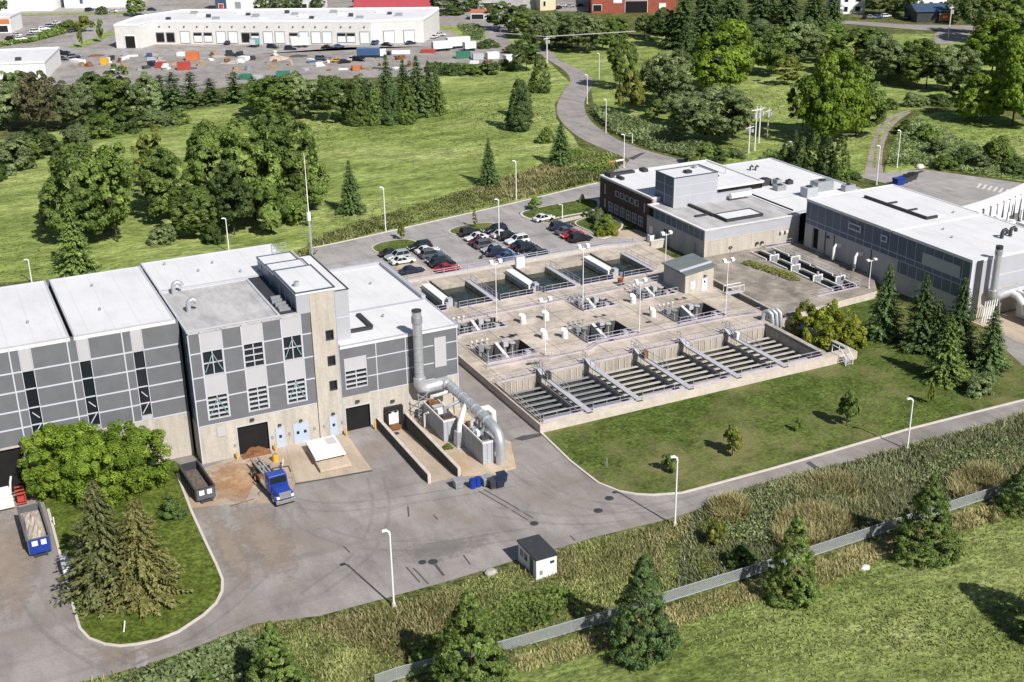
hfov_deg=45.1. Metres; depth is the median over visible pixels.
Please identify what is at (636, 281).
floodlight pole
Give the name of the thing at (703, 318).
railing
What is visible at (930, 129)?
shrub
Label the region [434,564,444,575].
wet streak
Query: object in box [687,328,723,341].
railing
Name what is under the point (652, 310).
vent hood
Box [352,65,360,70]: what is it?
container
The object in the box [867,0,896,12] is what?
broadleaf tree
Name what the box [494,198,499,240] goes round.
lamp post
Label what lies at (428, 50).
container
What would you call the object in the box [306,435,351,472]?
hopper cover
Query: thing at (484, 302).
railing
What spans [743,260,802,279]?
weed patch
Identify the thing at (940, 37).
distant lot
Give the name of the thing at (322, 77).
broadleaf tree
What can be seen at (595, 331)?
pit pipework
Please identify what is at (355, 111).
cedar tree
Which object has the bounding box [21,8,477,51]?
industrial road
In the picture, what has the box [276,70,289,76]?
container
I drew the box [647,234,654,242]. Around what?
condenser unit
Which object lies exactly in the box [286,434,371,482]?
concrete apron
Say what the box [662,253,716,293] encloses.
deck house
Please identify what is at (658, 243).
entrance wall
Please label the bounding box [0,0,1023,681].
ground
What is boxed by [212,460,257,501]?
rust stain
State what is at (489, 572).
boulder
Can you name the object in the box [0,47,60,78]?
long shed
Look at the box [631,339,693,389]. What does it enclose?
walkway
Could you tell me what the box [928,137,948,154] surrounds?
shrub
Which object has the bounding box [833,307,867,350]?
shrub
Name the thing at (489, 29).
industrial lane
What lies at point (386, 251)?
parked car
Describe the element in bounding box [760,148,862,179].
bank scrub
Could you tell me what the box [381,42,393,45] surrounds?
parked car
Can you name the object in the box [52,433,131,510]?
shrub
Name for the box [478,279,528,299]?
water
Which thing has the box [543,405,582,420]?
railing
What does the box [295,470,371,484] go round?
pavement joint
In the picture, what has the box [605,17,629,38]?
broadleaf tree
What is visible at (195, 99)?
pine tree
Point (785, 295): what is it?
settling tank roof
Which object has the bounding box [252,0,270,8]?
broadleaf tree
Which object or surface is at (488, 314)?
railing
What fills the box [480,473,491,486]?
wheeled bin
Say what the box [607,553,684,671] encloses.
juniper tree
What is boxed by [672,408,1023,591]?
reed bank
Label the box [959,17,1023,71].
broadleaf tree
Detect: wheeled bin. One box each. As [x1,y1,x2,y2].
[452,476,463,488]
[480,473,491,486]
[487,476,496,488]
[493,475,505,487]
[495,470,507,481]
[901,175,909,182]
[903,173,913,181]
[907,171,917,179]
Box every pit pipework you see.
[452,315,498,333]
[470,338,530,360]
[567,319,627,340]
[569,292,608,309]
[627,283,669,298]
[657,301,717,322]
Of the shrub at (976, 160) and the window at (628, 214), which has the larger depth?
the shrub at (976, 160)
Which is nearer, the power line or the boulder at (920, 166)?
the boulder at (920, 166)
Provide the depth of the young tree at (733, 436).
152.46 m
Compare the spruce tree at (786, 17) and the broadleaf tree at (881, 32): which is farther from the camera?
the spruce tree at (786, 17)
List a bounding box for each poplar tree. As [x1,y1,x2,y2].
[472,208,476,224]
[773,53,802,84]
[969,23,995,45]
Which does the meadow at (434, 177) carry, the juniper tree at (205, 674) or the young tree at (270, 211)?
the young tree at (270, 211)
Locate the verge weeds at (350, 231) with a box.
[295,149,629,255]
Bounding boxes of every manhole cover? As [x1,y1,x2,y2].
[418,560,425,564]
[428,559,437,564]
[530,521,538,525]
[593,508,602,512]
[605,496,613,500]
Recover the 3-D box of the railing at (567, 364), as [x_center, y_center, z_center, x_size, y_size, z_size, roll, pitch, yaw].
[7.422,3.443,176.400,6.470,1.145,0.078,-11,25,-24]
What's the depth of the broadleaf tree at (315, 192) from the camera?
254.12 m
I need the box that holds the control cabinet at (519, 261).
[514,255,524,267]
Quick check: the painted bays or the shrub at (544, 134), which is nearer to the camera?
the painted bays
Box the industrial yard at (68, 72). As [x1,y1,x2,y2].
[0,0,536,94]
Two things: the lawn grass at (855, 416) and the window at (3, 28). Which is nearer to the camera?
the lawn grass at (855, 416)
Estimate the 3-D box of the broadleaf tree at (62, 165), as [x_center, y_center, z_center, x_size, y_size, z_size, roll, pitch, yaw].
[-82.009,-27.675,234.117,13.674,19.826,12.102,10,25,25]
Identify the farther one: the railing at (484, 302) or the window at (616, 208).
the window at (616, 208)
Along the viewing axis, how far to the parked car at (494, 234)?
237.95 m
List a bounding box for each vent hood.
[519,313,525,323]
[540,328,547,339]
[542,309,548,320]
[561,327,567,338]
[630,293,635,303]
[649,307,655,316]
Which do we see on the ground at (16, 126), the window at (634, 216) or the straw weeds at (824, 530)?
the straw weeds at (824, 530)
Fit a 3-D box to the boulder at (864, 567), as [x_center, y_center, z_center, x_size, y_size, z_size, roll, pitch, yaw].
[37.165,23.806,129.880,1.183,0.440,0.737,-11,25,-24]
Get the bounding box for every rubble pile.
[84,61,92,66]
[87,54,104,56]
[210,55,225,57]
[219,60,235,63]
[269,55,288,60]
[288,54,307,57]
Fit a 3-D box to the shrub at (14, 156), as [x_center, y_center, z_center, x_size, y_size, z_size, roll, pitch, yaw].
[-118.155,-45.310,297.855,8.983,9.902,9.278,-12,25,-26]
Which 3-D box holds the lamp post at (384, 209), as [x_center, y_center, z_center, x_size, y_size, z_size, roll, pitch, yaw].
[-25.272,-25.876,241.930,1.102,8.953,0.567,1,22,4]
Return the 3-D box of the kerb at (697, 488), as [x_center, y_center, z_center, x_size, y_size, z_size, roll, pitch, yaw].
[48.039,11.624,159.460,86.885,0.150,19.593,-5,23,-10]
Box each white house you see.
[826,0,865,13]
[902,0,946,8]
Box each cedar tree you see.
[345,83,369,126]
[356,81,376,120]
[364,86,387,125]
[379,81,401,125]
[395,81,418,124]
[504,78,532,131]
[512,79,533,117]
[527,54,550,92]
[777,140,797,164]
[790,136,813,170]
[801,131,825,172]
[815,134,836,178]
[827,136,850,181]
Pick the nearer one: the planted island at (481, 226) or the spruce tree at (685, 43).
the planted island at (481, 226)
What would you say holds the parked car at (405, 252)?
on the parking lot at (460, 250)
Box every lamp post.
[23,259,32,281]
[221,218,228,249]
[379,187,386,230]
[381,529,395,607]
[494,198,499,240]
[512,160,516,199]
[585,74,587,103]
[621,134,624,167]
[670,455,677,526]
[875,145,880,184]
[896,130,900,167]
[906,397,913,448]
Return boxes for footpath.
[558,214,588,221]
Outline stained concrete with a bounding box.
[179,446,294,507]
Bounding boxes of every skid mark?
[406,567,419,582]
[413,568,428,583]
[478,491,527,519]
[483,489,532,518]
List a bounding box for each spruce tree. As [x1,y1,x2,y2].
[50,197,101,276]
[51,479,165,620]
[66,533,87,587]
[98,498,193,617]
[335,161,367,216]
[374,54,403,117]
[395,59,411,110]
[401,55,438,117]
[423,60,432,101]
[424,63,449,115]
[475,138,500,185]
[544,121,576,166]
[657,0,699,50]
[673,21,694,62]
[691,0,719,38]
[712,0,748,39]
[742,0,779,34]
[770,0,804,36]
[786,130,802,167]
[798,0,832,42]
[824,0,847,37]
[862,263,904,346]
[891,274,937,355]
[915,297,947,354]
[917,314,970,389]
[930,277,981,365]
[966,306,1012,375]
[988,503,996,522]
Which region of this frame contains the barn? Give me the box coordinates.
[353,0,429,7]
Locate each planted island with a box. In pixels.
[373,239,414,251]
[450,223,492,233]
[523,199,596,217]
[576,217,621,236]
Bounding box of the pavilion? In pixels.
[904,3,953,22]
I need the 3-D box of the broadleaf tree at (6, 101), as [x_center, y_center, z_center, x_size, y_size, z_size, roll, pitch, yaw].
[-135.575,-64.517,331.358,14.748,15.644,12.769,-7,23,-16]
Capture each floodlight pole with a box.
[489,259,501,320]
[538,296,551,355]
[577,243,589,308]
[634,278,647,333]
[661,230,672,280]
[722,257,734,316]
[866,258,877,288]
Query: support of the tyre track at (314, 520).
on the yard pavement at (30, 651)
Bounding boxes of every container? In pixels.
[16,502,51,557]
[69,58,85,63]
[100,57,108,64]
[147,60,155,66]
[155,61,165,67]
[176,52,184,55]
[177,61,190,69]
[177,459,215,503]
[185,51,199,60]
[237,55,249,60]
[239,74,251,78]
[253,75,262,78]
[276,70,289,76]
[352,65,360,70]
[391,50,409,53]
[421,49,435,52]
[456,51,470,58]
[469,60,478,63]
[472,53,483,59]
[485,51,498,58]
[503,54,516,60]
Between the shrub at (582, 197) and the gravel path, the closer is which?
the shrub at (582, 197)
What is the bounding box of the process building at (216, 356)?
[0,243,459,491]
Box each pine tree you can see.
[154,75,167,103]
[159,72,193,110]
[180,72,206,105]
[199,78,226,105]
[219,71,246,103]
[243,76,268,98]
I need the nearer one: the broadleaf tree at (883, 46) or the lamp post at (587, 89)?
the lamp post at (587, 89)
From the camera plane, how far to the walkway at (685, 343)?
179.27 m
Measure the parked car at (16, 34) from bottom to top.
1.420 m
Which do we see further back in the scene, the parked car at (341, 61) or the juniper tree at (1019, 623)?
the parked car at (341, 61)
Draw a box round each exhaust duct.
[411,308,505,465]
[981,245,1023,322]
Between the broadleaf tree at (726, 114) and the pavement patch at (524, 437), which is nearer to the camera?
the pavement patch at (524, 437)
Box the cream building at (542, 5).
[536,0,555,10]
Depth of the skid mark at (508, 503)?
143.83 m
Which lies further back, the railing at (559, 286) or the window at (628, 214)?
the window at (628, 214)
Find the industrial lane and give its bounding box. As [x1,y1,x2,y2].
[60,24,519,55]
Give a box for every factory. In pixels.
[0,0,63,10]
[64,0,142,7]
[589,0,675,12]
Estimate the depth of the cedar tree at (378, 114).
331.05 m
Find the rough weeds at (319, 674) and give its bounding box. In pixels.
[80,514,692,681]
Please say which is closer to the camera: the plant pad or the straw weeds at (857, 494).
the straw weeds at (857, 494)
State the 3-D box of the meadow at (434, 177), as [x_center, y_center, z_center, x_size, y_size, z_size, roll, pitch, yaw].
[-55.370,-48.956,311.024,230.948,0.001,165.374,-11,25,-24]
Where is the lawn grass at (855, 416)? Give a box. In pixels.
[553,355,966,477]
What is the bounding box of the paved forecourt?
[591,229,649,245]
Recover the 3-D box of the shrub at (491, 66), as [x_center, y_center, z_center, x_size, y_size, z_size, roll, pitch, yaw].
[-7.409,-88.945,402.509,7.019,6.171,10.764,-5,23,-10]
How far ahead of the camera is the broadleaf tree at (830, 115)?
298.17 m
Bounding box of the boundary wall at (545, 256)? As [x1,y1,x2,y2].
[402,237,645,282]
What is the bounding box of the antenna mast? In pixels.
[304,158,312,255]
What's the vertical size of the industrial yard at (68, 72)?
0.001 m
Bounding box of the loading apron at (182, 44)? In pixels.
[157,44,203,45]
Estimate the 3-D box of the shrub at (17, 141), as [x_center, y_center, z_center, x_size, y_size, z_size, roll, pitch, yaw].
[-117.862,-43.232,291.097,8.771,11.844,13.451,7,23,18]
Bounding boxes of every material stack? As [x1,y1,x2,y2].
[141,65,150,68]
[145,52,152,56]
[161,63,170,68]
[200,57,207,62]
[209,50,217,55]
[225,50,234,55]
[234,51,244,56]
[235,59,244,63]
[244,65,250,70]
[269,64,277,69]
[314,62,325,66]
[365,58,375,61]
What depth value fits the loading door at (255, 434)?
155.83 m
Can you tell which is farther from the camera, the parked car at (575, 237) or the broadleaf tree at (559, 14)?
the broadleaf tree at (559, 14)
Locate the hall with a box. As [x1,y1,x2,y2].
[804,184,1023,318]
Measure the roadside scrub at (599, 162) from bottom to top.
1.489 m
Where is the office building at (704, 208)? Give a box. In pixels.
[599,158,860,257]
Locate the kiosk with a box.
[470,9,501,19]
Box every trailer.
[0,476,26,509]
[249,38,259,46]
[290,37,308,47]
[356,47,385,57]
[431,40,451,51]
[446,36,469,48]
[462,41,475,50]
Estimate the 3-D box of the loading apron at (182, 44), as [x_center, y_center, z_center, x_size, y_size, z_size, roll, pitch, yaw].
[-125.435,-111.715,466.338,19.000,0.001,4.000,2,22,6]
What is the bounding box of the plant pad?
[972,310,1023,343]
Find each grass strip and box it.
[0,22,89,46]
[21,11,127,15]
[68,30,114,47]
[440,26,485,40]
[505,29,541,46]
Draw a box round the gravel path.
[864,110,910,173]
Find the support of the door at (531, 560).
in the site shed at (537, 555)
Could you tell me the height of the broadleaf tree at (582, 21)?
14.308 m
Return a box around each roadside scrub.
[565,147,620,172]
[590,106,716,155]
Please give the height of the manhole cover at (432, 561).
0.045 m
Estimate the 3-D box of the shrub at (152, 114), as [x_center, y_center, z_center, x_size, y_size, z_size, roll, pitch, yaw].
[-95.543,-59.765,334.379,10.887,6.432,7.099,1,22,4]
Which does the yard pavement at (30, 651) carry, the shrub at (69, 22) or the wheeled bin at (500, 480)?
the wheeled bin at (500, 480)
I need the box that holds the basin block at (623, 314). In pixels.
[411,243,857,432]
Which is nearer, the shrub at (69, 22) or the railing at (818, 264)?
the railing at (818, 264)
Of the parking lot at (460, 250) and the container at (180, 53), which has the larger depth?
the container at (180, 53)
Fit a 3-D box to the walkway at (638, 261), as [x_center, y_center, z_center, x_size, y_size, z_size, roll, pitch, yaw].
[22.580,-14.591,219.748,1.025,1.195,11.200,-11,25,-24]
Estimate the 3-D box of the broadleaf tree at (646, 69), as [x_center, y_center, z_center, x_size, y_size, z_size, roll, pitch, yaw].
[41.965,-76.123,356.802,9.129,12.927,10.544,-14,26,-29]
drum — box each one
[272,453,278,462]
[469,477,475,488]
[474,476,481,487]
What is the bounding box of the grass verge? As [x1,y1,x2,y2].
[873,111,910,166]
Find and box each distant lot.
[556,0,588,10]
[842,20,980,30]
[934,31,970,44]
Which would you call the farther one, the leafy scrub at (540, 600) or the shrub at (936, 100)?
the shrub at (936, 100)
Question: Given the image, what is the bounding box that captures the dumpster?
[892,176,905,185]
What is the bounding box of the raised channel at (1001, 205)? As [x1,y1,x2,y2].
[962,183,1023,217]
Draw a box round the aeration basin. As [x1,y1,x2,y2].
[994,199,1023,226]
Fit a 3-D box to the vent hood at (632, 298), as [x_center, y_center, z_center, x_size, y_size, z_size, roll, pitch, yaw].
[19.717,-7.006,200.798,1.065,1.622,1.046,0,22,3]
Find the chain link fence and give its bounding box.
[374,478,1022,681]
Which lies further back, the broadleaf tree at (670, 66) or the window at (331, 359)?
the broadleaf tree at (670, 66)
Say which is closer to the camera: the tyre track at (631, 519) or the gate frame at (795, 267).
the tyre track at (631, 519)
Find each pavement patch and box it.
[135,645,147,667]
[515,433,542,440]
[630,152,645,159]
[806,461,817,469]
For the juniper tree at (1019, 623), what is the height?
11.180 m
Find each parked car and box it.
[11,32,22,35]
[15,36,26,39]
[26,33,37,36]
[29,28,40,32]
[38,26,49,29]
[45,23,56,26]
[67,53,80,58]
[266,43,279,47]
[284,45,297,49]
[314,55,328,60]
[321,44,333,48]
[333,44,344,47]
[338,59,351,63]
[352,55,364,60]
[371,40,379,44]
[378,247,395,256]
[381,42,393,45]
[384,248,410,259]
[389,255,415,265]
[398,265,424,274]
[404,40,416,44]
[407,239,432,251]
[414,245,439,253]
[419,248,445,258]
[425,253,450,262]
[429,256,456,267]
[434,262,460,272]
[458,226,483,236]
[464,231,488,240]
[468,236,492,244]
[473,238,498,248]
[480,243,505,252]
[483,222,508,233]
[486,245,512,257]
[490,229,514,238]
[495,251,520,261]
[497,230,516,240]
[504,232,529,243]
[509,239,534,248]
[515,242,541,253]
[524,247,549,256]
[532,213,554,222]
[548,220,573,230]
[554,226,578,234]
[560,229,584,238]
[567,232,592,243]
[880,13,891,17]
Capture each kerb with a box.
[47,473,223,646]
[312,182,597,247]
[371,239,415,252]
[449,222,493,235]
[520,198,599,220]
[540,399,1023,495]
[575,216,622,238]
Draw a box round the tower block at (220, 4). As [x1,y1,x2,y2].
[215,0,226,8]
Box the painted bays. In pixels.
[976,183,1008,191]
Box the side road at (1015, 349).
[1000,334,1023,365]
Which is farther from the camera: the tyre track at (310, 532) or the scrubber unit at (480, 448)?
the scrubber unit at (480, 448)
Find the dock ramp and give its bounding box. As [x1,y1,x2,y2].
[392,427,456,482]
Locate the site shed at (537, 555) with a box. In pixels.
[517,534,557,579]
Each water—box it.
[443,286,486,307]
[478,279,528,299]
[511,389,567,421]
[528,272,568,291]
[547,379,615,411]
[557,265,608,284]
[594,368,667,399]
[606,258,646,277]
[643,358,714,388]
[688,348,759,377]
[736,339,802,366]
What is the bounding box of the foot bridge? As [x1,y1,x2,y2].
[723,282,744,294]
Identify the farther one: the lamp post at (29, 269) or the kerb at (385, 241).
the kerb at (385, 241)
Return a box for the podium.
[413,407,515,475]
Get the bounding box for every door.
[234,1,241,8]
[236,420,270,455]
[275,427,285,447]
[293,421,309,443]
[329,415,338,435]
[344,402,371,430]
[389,409,398,423]
[529,556,532,574]
[625,0,647,12]
[649,225,652,233]
[701,277,707,290]
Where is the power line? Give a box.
[491,31,635,36]
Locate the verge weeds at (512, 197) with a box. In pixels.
[458,151,627,200]
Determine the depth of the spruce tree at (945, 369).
171.62 m
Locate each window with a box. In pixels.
[0,25,8,31]
[22,371,42,436]
[80,360,99,425]
[133,351,151,414]
[202,348,224,376]
[207,393,229,419]
[243,341,264,368]
[247,385,268,411]
[282,334,302,361]
[286,377,306,403]
[325,329,333,340]
[327,355,335,365]
[329,380,337,390]
[345,367,367,389]
[471,14,483,18]
[593,4,601,10]
[608,201,612,212]
[614,204,618,215]
[620,207,624,217]
[626,210,630,220]
[632,212,636,223]
[638,215,642,226]
[659,3,665,8]
[663,227,668,237]
[693,242,696,253]
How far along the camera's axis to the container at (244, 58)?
432.42 m
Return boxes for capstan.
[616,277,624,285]
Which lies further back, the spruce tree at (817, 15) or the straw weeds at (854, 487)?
the spruce tree at (817, 15)
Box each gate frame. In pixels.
[769,251,778,262]
[790,253,799,263]
[790,261,800,272]
[812,271,822,282]
[835,272,845,285]
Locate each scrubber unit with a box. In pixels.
[423,398,457,441]
[462,420,494,464]
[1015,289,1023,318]
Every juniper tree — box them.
[196,669,218,681]
[244,620,316,681]
[428,588,520,681]
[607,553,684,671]
[759,514,823,609]
[891,473,969,568]
[995,466,1023,519]
[1011,591,1023,642]
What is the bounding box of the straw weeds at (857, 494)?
[775,411,1023,519]
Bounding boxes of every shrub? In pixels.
[0,131,37,175]
[0,163,7,180]
[5,133,41,163]
[17,127,65,159]
[17,422,116,503]
[31,435,69,501]
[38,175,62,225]
[44,419,134,488]
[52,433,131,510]
[58,19,80,28]
[59,122,92,148]
[63,419,173,502]
[82,112,116,138]
[94,6,107,14]
[111,106,144,134]
[139,107,178,128]
[146,223,177,246]
[157,496,188,520]
[165,109,191,125]
[201,219,226,244]
[281,192,314,226]
[438,64,459,76]
[439,6,464,15]
[442,442,453,450]
[455,62,469,69]
[459,64,482,76]
[476,38,500,48]
[480,60,500,74]
[498,59,516,67]
[502,43,519,53]
[537,126,554,143]
[579,194,584,202]
[581,208,592,216]
[590,207,603,224]
[592,213,613,229]
[595,226,607,236]
[604,221,618,236]
[684,146,696,162]
[692,142,713,160]
[710,146,729,163]
[726,544,759,578]
[727,148,746,159]
[787,299,818,337]
[803,299,854,351]
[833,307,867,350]
[884,98,899,109]
[893,119,913,135]
[903,91,930,107]
[911,122,941,144]
[925,93,952,107]
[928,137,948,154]
[935,154,960,170]
[949,146,975,164]
[965,154,994,171]
[965,371,997,399]
[982,134,1016,166]
[1002,156,1023,176]
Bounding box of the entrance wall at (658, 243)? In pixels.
[649,238,667,248]
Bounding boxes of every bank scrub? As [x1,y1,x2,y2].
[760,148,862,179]
[887,117,1023,178]
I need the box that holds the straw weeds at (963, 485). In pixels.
[943,459,1011,501]
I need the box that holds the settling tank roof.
[704,241,876,316]
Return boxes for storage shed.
[226,0,267,8]
[294,0,327,7]
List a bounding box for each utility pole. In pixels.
[545,36,549,62]
[746,125,753,152]
[752,106,762,150]
[758,105,764,142]
[765,108,772,138]
[948,6,953,38]
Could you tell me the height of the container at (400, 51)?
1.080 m
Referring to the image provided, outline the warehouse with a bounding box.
[113,7,439,47]
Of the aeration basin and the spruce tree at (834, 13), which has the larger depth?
the spruce tree at (834, 13)
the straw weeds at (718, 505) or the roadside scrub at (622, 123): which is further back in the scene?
the roadside scrub at (622, 123)
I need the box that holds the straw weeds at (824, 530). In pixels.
[769,495,855,550]
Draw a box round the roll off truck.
[250,456,296,504]
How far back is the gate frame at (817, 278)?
209.49 m
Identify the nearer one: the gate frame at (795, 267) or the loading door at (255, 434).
the loading door at (255, 434)
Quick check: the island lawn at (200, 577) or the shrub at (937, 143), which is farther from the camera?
the shrub at (937, 143)
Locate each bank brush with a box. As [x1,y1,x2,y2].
[684,515,748,577]
[726,479,873,542]
[907,433,1023,490]
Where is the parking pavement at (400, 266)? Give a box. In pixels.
[394,262,449,278]
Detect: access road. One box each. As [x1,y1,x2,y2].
[513,43,675,158]
[598,158,684,183]
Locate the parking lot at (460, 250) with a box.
[313,158,683,278]
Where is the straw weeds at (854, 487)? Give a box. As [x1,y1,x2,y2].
[793,468,864,500]
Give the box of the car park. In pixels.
[860,169,1022,205]
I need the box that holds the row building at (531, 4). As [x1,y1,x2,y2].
[478,0,535,8]
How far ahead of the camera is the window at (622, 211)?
247.69 m
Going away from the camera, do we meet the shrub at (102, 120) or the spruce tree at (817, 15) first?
the shrub at (102, 120)
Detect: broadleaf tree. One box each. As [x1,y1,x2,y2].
[0,0,7,10]
[0,70,24,128]
[1,70,40,108]
[12,70,70,132]
[38,142,103,240]
[48,80,96,122]
[73,141,137,241]
[76,71,121,111]
[87,182,123,220]
[88,64,137,113]
[124,71,162,114]
[125,0,145,15]
[130,123,161,193]
[138,145,194,216]
[140,164,178,198]
[167,185,217,238]
[183,119,241,200]
[205,160,255,234]
[220,117,287,219]
[244,75,295,114]
[245,113,295,181]
[247,78,276,106]
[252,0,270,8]
[253,110,318,198]
[268,0,289,7]
[278,70,323,116]
[284,0,302,7]
[293,147,330,209]
[304,75,338,108]
[309,0,325,7]
[313,75,360,120]
[348,73,376,101]
[430,0,460,7]
[452,0,481,11]
[478,3,493,8]
[483,1,510,29]
[501,4,530,33]
[506,11,535,32]
[511,32,541,70]
[526,11,559,50]
[539,9,565,34]
[544,16,579,46]
[560,10,606,52]
[589,19,619,50]
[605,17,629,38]
[606,35,638,84]
[634,13,650,36]
[639,56,672,93]
[646,15,666,36]
[649,48,692,105]
[650,7,677,43]
[660,83,707,128]
[678,83,753,145]
[689,18,757,89]
[695,0,743,18]
[713,97,752,139]
[731,24,767,57]
[746,0,793,17]
[747,24,798,74]
[748,18,781,41]
[781,18,825,65]
[786,74,826,131]
[792,50,875,140]
[806,23,846,55]
[828,27,880,74]
[833,61,888,135]
[854,28,892,64]
[858,34,913,82]
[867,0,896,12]
[883,0,909,14]
[889,41,927,71]
[899,38,949,87]
[903,0,923,11]
[933,45,983,84]
[944,0,967,23]
[945,63,981,96]
[951,70,1011,122]
[958,0,993,30]
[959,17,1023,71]
[976,0,1023,30]
[989,33,1023,125]
[997,0,1023,45]
[1015,22,1023,62]
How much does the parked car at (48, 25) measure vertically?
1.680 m
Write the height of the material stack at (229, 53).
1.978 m
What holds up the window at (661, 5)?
in the brick factory at (625, 6)
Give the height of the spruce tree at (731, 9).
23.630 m
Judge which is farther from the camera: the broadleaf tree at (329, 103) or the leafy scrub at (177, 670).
the broadleaf tree at (329, 103)
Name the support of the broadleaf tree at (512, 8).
on the ground at (16, 126)
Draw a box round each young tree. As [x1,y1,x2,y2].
[75,16,95,29]
[76,26,82,45]
[96,19,102,41]
[248,179,291,232]
[397,222,405,236]
[528,196,542,207]
[615,69,645,113]
[644,99,666,118]
[661,453,678,471]
[706,519,727,543]
[723,423,742,454]
[795,417,801,430]
[836,390,861,425]
[927,382,935,401]
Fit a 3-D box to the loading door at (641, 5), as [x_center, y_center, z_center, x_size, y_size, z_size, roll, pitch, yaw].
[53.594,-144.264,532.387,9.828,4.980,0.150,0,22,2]
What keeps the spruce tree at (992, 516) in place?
on the field
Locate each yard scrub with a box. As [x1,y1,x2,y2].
[426,61,516,69]
[456,23,484,38]
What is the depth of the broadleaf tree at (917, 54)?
380.71 m
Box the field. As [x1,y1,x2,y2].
[454,504,1023,681]
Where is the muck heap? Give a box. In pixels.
[241,446,271,459]
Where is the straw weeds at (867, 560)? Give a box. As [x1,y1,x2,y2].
[505,499,1022,676]
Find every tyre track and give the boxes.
[15,591,111,675]
[33,585,128,664]
[123,509,276,656]
[131,507,292,665]
[281,506,525,550]
[282,485,514,511]
[296,478,509,503]
[297,502,526,541]
[299,478,374,594]
[313,476,390,599]
[492,499,710,524]
[497,492,703,516]
[509,470,708,513]
[518,462,729,504]
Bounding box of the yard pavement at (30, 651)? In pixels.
[0,363,1023,681]
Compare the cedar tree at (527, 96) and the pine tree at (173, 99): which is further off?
the pine tree at (173, 99)
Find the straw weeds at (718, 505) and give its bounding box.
[706,488,755,523]
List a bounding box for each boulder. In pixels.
[484,568,496,576]
[861,564,869,570]
[916,164,923,168]
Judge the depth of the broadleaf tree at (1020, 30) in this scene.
367.84 m
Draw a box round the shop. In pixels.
[0,11,22,32]
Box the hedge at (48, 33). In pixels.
[0,24,79,44]
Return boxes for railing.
[449,276,658,321]
[457,320,507,335]
[459,296,492,307]
[470,342,539,363]
[487,307,759,368]
[495,377,540,421]
[497,368,535,382]
[500,288,534,300]
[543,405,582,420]
[545,281,574,291]
[545,357,583,370]
[568,323,636,342]
[570,296,617,311]
[583,273,614,284]
[591,347,632,362]
[593,393,633,409]
[624,266,653,277]
[628,285,677,299]
[640,337,678,350]
[642,381,684,398]
[658,305,726,323]
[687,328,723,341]
[693,370,733,386]
[730,319,764,332]
[741,360,779,375]
[765,238,792,247]
[777,244,860,285]
[788,350,822,364]
[817,281,859,296]
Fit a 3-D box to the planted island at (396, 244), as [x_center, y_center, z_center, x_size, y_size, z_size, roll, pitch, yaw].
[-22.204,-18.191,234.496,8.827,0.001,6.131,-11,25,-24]
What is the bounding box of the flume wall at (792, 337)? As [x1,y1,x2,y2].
[765,322,825,355]
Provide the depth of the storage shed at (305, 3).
554.11 m
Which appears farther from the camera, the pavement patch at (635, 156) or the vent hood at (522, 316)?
the pavement patch at (635, 156)
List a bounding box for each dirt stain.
[0,522,35,610]
[108,616,249,658]
[209,520,246,579]
[237,509,295,568]
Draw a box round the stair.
[832,343,853,365]
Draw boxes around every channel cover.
[422,280,456,308]
[505,266,542,292]
[584,253,622,277]
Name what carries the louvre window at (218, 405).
in the process building at (216, 356)
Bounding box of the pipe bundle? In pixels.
[761,307,782,326]
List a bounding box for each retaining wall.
[377,417,430,483]
[404,412,460,475]
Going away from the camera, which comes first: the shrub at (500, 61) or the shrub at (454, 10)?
the shrub at (500, 61)
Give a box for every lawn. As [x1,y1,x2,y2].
[43,461,220,643]
[544,298,1023,493]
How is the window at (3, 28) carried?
in the shop
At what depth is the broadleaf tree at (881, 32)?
394.90 m
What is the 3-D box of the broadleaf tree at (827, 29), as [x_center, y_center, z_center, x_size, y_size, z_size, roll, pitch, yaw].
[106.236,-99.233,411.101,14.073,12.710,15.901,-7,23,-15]
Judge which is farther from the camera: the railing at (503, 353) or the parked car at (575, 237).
the parked car at (575, 237)
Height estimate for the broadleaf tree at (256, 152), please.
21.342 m
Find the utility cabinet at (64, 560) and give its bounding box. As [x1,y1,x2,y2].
[59,554,69,578]
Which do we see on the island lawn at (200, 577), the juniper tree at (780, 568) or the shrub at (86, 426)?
the shrub at (86, 426)
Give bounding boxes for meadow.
[0,59,596,282]
[552,34,1023,173]
[884,111,1023,180]
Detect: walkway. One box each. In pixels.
[465,275,497,300]
[534,359,592,413]
[545,260,580,285]
[582,350,642,401]
[620,247,657,270]
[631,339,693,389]
[677,331,741,378]
[722,320,788,367]
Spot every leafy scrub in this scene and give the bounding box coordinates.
[105,631,282,681]
[408,585,579,676]

